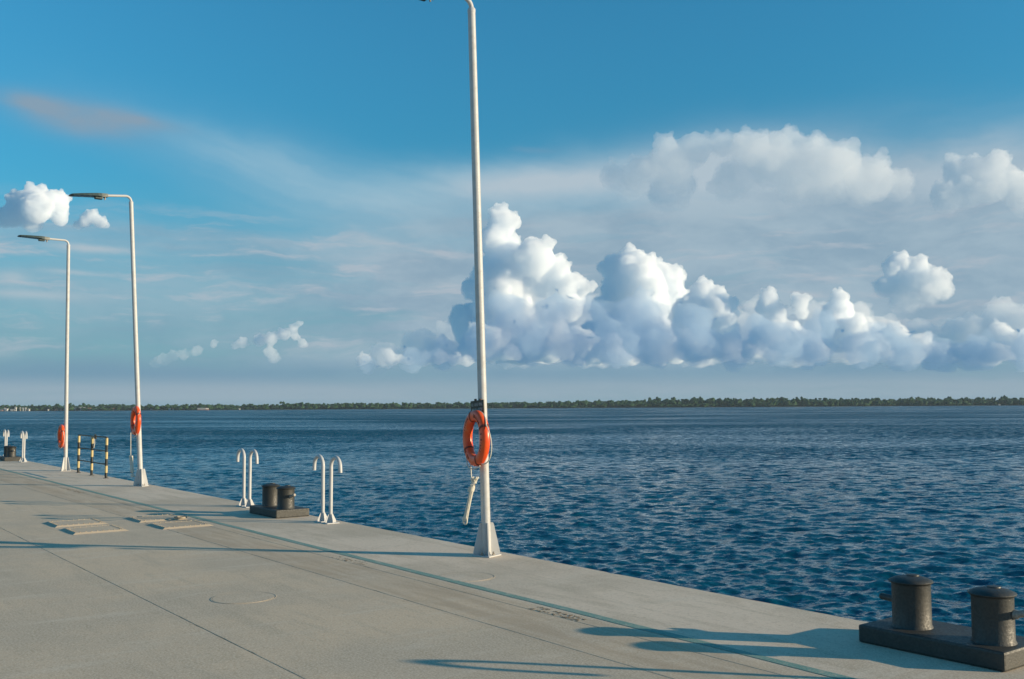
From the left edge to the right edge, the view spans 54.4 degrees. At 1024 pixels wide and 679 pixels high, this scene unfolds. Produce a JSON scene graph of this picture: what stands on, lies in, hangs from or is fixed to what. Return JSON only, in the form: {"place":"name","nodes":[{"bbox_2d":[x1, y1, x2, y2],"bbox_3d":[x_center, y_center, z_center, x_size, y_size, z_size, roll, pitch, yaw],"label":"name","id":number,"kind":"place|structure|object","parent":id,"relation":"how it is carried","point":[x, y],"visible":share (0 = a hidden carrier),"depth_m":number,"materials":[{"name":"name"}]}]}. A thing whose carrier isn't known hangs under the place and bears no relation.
{"place":"outdoors","nodes":[
{"label":"outdoors","id":0,"kind":"place"},
{"bbox_2d":[0,405,1023,636],"bbox_3d":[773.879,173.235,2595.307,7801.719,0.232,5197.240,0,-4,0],"label":"water","id":1,"kind":"structure","parent":0,"point":[845,511],"depth_m":55.87,"materials":[{"name":"teal liquid"}]},
{"bbox_2d":[0,460,1023,678],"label":"quay","id":2,"kind":"structure","parent":0,"point":[134,602],"depth_m":9.21,"materials":[{"name":"concrete"}]},
{"bbox_2d":[3,429,5,455],"bbox_3d":[-19.674,4.041,38.587,0.220,1.110,0.467,3,-5,-37],"label":"ladder handrail","id":3,"kind":"object","parent":2,"relation":"on","point":[4,432],"visible":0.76,"depth_m":38.48,"materials":[{"name":"white metal"}]},
{"bbox_2d":[6,430,8,445],"bbox_3d":[-19.340,4.009,38.142,0.220,1.110,0.467,3,-5,-37],"label":"ladder handrail","id":4,"kind":"object","parent":2,"relation":"on","point":[7,433],"visible":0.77,"depth_m":38.23,"materials":[{"name":"white metal"}]},
{"bbox_2d":[0,445,20,460],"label":"twin bollard","id":5,"kind":"object","parent":2,"relation":"on","point":[9,452],"visible":1,"depth_m":36.55,"materials":[{"name":"black metal"}]},
{"bbox_2d":[18,431,23,461],"bbox_3d":[-17.707,3.854,35.968,0.220,1.110,0.467,3,-5,-37],"label":"ladder handrail","id":6,"kind":"object","parent":2,"relation":"on","point":[22,434],"visible":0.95,"depth_m":35.85,"materials":[{"name":"white metal"}]},
{"bbox_2d":[21,431,27,461],"bbox_3d":[-17.373,3.823,35.524,0.220,1.110,0.467,3,-5,-37],"label":"ladder handrail","id":7,"kind":"object","parent":2,"relation":"on","point":[25,438],"visible":1,"depth_m":35.59,"materials":[{"name":"white metal"}]},
{"bbox_2d":[17,235,69,470],"bbox_3d":[-14.216,0.427,30.268,1.642,7.148,0.316,2,-5,-35],"label":"lamp post","id":8,"kind":"object","parent":2,"relation":"on","point":[65,465],"visible":0.98,"depth_m":30.56,"materials":[{"name":"white metal"}]},
{"bbox_2d":[57,425,64,448],"bbox_3d":[-13.723,2.963,30.309,0.140,0.746,0.730,2,-5,-35],"label":"life ring","id":9,"kind":"object","parent":8,"relation":"attached to","point":[61,435],"visible":1,"depth_m":30.14,"materials":[{"name":"orange plastic"}]},
{"bbox_2d":[44,518,106,527],"bbox_3d":[-7.231,3.037,16.501,0.820,0.044,0.820,3,-5,-37],"label":"cover plate","id":10,"kind":"object","parent":2,"relation":"on","point":[70,523],"visible":1,"depth_m":16.41,"materials":[{"name":"concrete"}]},
{"bbox_2d":[76,434,107,477],"bbox_3d":[-11.969,3.284,28.370,0.125,1.169,3.140,3,-5,-37],"label":"barrier rail","id":11,"kind":"object","parent":2,"relation":"on","point":[94,437],"visible":1,"depth_m":28.32,"materials":[{"name":"metal"}]},
{"bbox_2d":[61,525,128,534],"bbox_3d":[-6.535,2.971,15.575,0.820,0.044,0.820,3,-5,-37],"label":"cover plate","id":12,"kind":"object","parent":2,"relation":"on","point":[91,529],"visible":1,"depth_m":15.47,"materials":[{"name":"concrete"}]},
{"bbox_2d":[69,193,148,486],"bbox_3d":[-9.799,-0.024,24.215,1.955,7.191,0.416,2,-4,-28],"label":"lamp post","id":13,"kind":"object","parent":2,"relation":"on","point":[140,480],"visible":0.95,"depth_m":24.48,"materials":[{"name":"white metal"}]},
{"bbox_2d":[130,406,140,437],"bbox_3d":[-9.217,2.010,24.334,0.152,0.771,0.722,2,-5,-34],"label":"life ring","id":14,"kind":"object","parent":13,"relation":"attached to","point":[136,414],"visible":1,"depth_m":24.18,"materials":[{"name":"orange plastic"}]},
{"bbox_2d":[129,433,134,476],"bbox_3d":[-9.333,2.833,24.451,0.106,1.087,0.297,3,-5,-37],"label":"rope bundle","id":15,"kind":"object","parent":14,"relation":"hanging from","point":[131,465],"visible":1,"depth_m":24.43,"materials":[{"name":"white fabric"}]},
{"bbox_2d":[125,514,185,522],"bbox_3d":[-6.114,3.071,17.112,0.820,0.044,0.820,3,-5,-37],"label":"cover plate","id":16,"kind":"object","parent":2,"relation":"on","point":[153,518],"visible":0.81,"depth_m":16.98,"materials":[{"name":"concrete"}]},
{"bbox_2d":[148,520,212,529],"bbox_3d":[-5.387,3.003,16.160,0.820,0.044,0.820,3,-5,-37],"label":"cover plate","id":17,"kind":"object","parent":2,"relation":"on","point":[178,524],"visible":1,"depth_m":16.07,"materials":[{"name":"concrete"}]},
{"bbox_2d":[174,516,187,518],"bbox_3d":[-5.619,3.013,16.887,0.228,0.028,0.228,0,-4,0],"label":"lifting ring","id":18,"kind":"object","parent":2,"relation":"on","point":[178,517],"visible":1,"depth_m":16.81,"materials":[{"name":"silver metal"}]},
{"bbox_2d":[236,448,246,506],"bbox_3d":[-5.282,2.677,19.429,0.220,1.110,0.467,3,-5,-37],"label":"ladder handrail","id":19,"kind":"object","parent":2,"relation":"on","point":[243,501],"visible":0.91,"depth_m":19.31,"materials":[{"name":"white metal"}]},
{"bbox_2d":[210,592,276,603],"bbox_3d":[-2.689,2.585,9.973,0.646,0.004,0.646,3,-5,-37],"label":"round cover","id":20,"kind":"object","parent":2,"relation":"on","point":[241,597],"visible":1,"depth_m":9.96,"materials":[{"name":"concrete"}]},
{"bbox_2d":[242,449,258,507],"bbox_3d":[-4.948,2.646,18.985,0.220,1.110,0.467,3,-5,-37],"label":"ladder handrail","id":21,"kind":"object","parent":2,"relation":"on","point":[249,502],"visible":0.91,"depth_m":19.05,"materials":[{"name":"white metal"}]},
{"bbox_2d":[250,483,308,518],"bbox_3d":[-4.122,2.838,17.677,0.620,0.542,1.254,3,-5,-37],"label":"twin bollard","id":22,"kind":"object","parent":2,"relation":"on","point":[278,500],"visible":1,"depth_m":17.33,"materials":[{"name":"black metal"}]},
{"bbox_2d":[312,454,326,522],"bbox_3d":[-3.231,2.483,16.700,0.220,1.110,0.467,3,-5,-37],"label":"ladder handrail","id":23,"kind":"object","parent":2,"relation":"on","point":[322,517],"visible":0.94,"depth_m":16.58,"materials":[{"name":"white metal"}]},
{"bbox_2d":[322,456,341,523],"bbox_3d":[-2.897,2.451,16.255,0.220,1.110,0.467,3,-5,-37],"label":"ladder handrail","id":24,"kind":"object","parent":2,"relation":"on","point":[330,519],"visible":1,"depth_m":16.32,"materials":[{"name":"white metal"}]},
{"bbox_2d":[0,468,856,678],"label":"painted line","id":25,"kind":"object","parent":2,"relation":"on","point":[802,667],"visible":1,"depth_m":9.58,"materials":[{"name":"green paint"}]},
{"bbox_2d":[420,0,500,557],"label":"lamp post","id":26,"kind":"object","parent":2,"relation":"on","point":[486,545],"visible":0.98,"depth_m":12.86,"materials":[{"name":"white metal"}]},
{"bbox_2d":[463,410,491,469],"bbox_3d":[-0.439,1.270,12.632,0.119,0.760,0.816,1,-4,-25],"label":"life ring","id":27,"kind":"object","parent":26,"relation":"attached to","point":[480,419],"visible":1,"depth_m":12.54,"materials":[{"name":"orange plastic"}]},
{"bbox_2d":[462,464,478,524],"bbox_3d":[-0.527,1.963,12.630,0.104,0.794,0.328,2,-4,-32],"label":"rope bundle","id":28,"kind":"object","parent":27,"relation":"hanging from","point":[471,488],"visible":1,"depth_m":12.61,"materials":[{"name":"white fabric"}]},
{"bbox_2d":[471,399,484,414],"bbox_3d":[-0.440,0.956,12.756,0.050,0.392,0.304,3,-5,-37],"label":"notice sign","id":29,"kind":"object","parent":26,"relation":"attached to","point":[476,404],"visible":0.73,"depth_m":12.74,"materials":[{"name":"white metal"}]},
{"bbox_2d":[439,572,494,581],"bbox_3d":[-0.511,2.649,11.116,0.646,0.004,0.646,3,-5,-37],"label":"round cover","id":30,"kind":"object","parent":2,"relation":"on","point":[469,576],"visible":1,"depth_m":11.12,"materials":[{"name":"concrete"}]},
{"bbox_2d":[529,607,585,620],"bbox_3d":[0.421,2.509,9.111,0.168,0.007,0.729,3,-5,-38],"label":"crumbled mortar","id":31,"kind":"object","parent":2,"relation":"on","point":[561,615],"visible":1,"depth_m":9.07,"materials":[{"name":"grey concrete"}]},
{"bbox_2d":[859,574,1023,671],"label":"twin bollard","id":32,"kind":"object","parent":2,"relation":"on","point":[990,639],"visible":1,"depth_m":7.44,"materials":[{"name":"black metal"}]},
{"bbox_2d":[0,0,1023,406],"label":"sky","id":33,"kind":"structure","parent":0,"point":[681,199],"materials":[{"name":"blue"}]},
{"bbox_2d":[17,404,1023,410],"bbox_3d":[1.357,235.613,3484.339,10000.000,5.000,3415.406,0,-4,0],"label":"shore","id":34,"kind":"structure","parent":0,"point":[550,407],"depth_m":1799.31,"materials":[{"name":"green plant"}]},
{"bbox_2d":[0,395,1023,410],"bbox_3d":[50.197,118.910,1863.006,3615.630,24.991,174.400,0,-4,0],"label":"forest","id":35,"kind":"object","parent":34,"relation":"on","point":[797,401],"visible":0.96,"depth_m":1805.10,"materials":[{"name":"green plant"}]},
{"bbox_2d":[690,397,696,406],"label":"shore tree","id":36,"kind":"object","parent":34,"relation":"on","point":[693,400],"visible":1,"depth_m":1800.27,"materials":[{"name":"green plant"}]}
]}

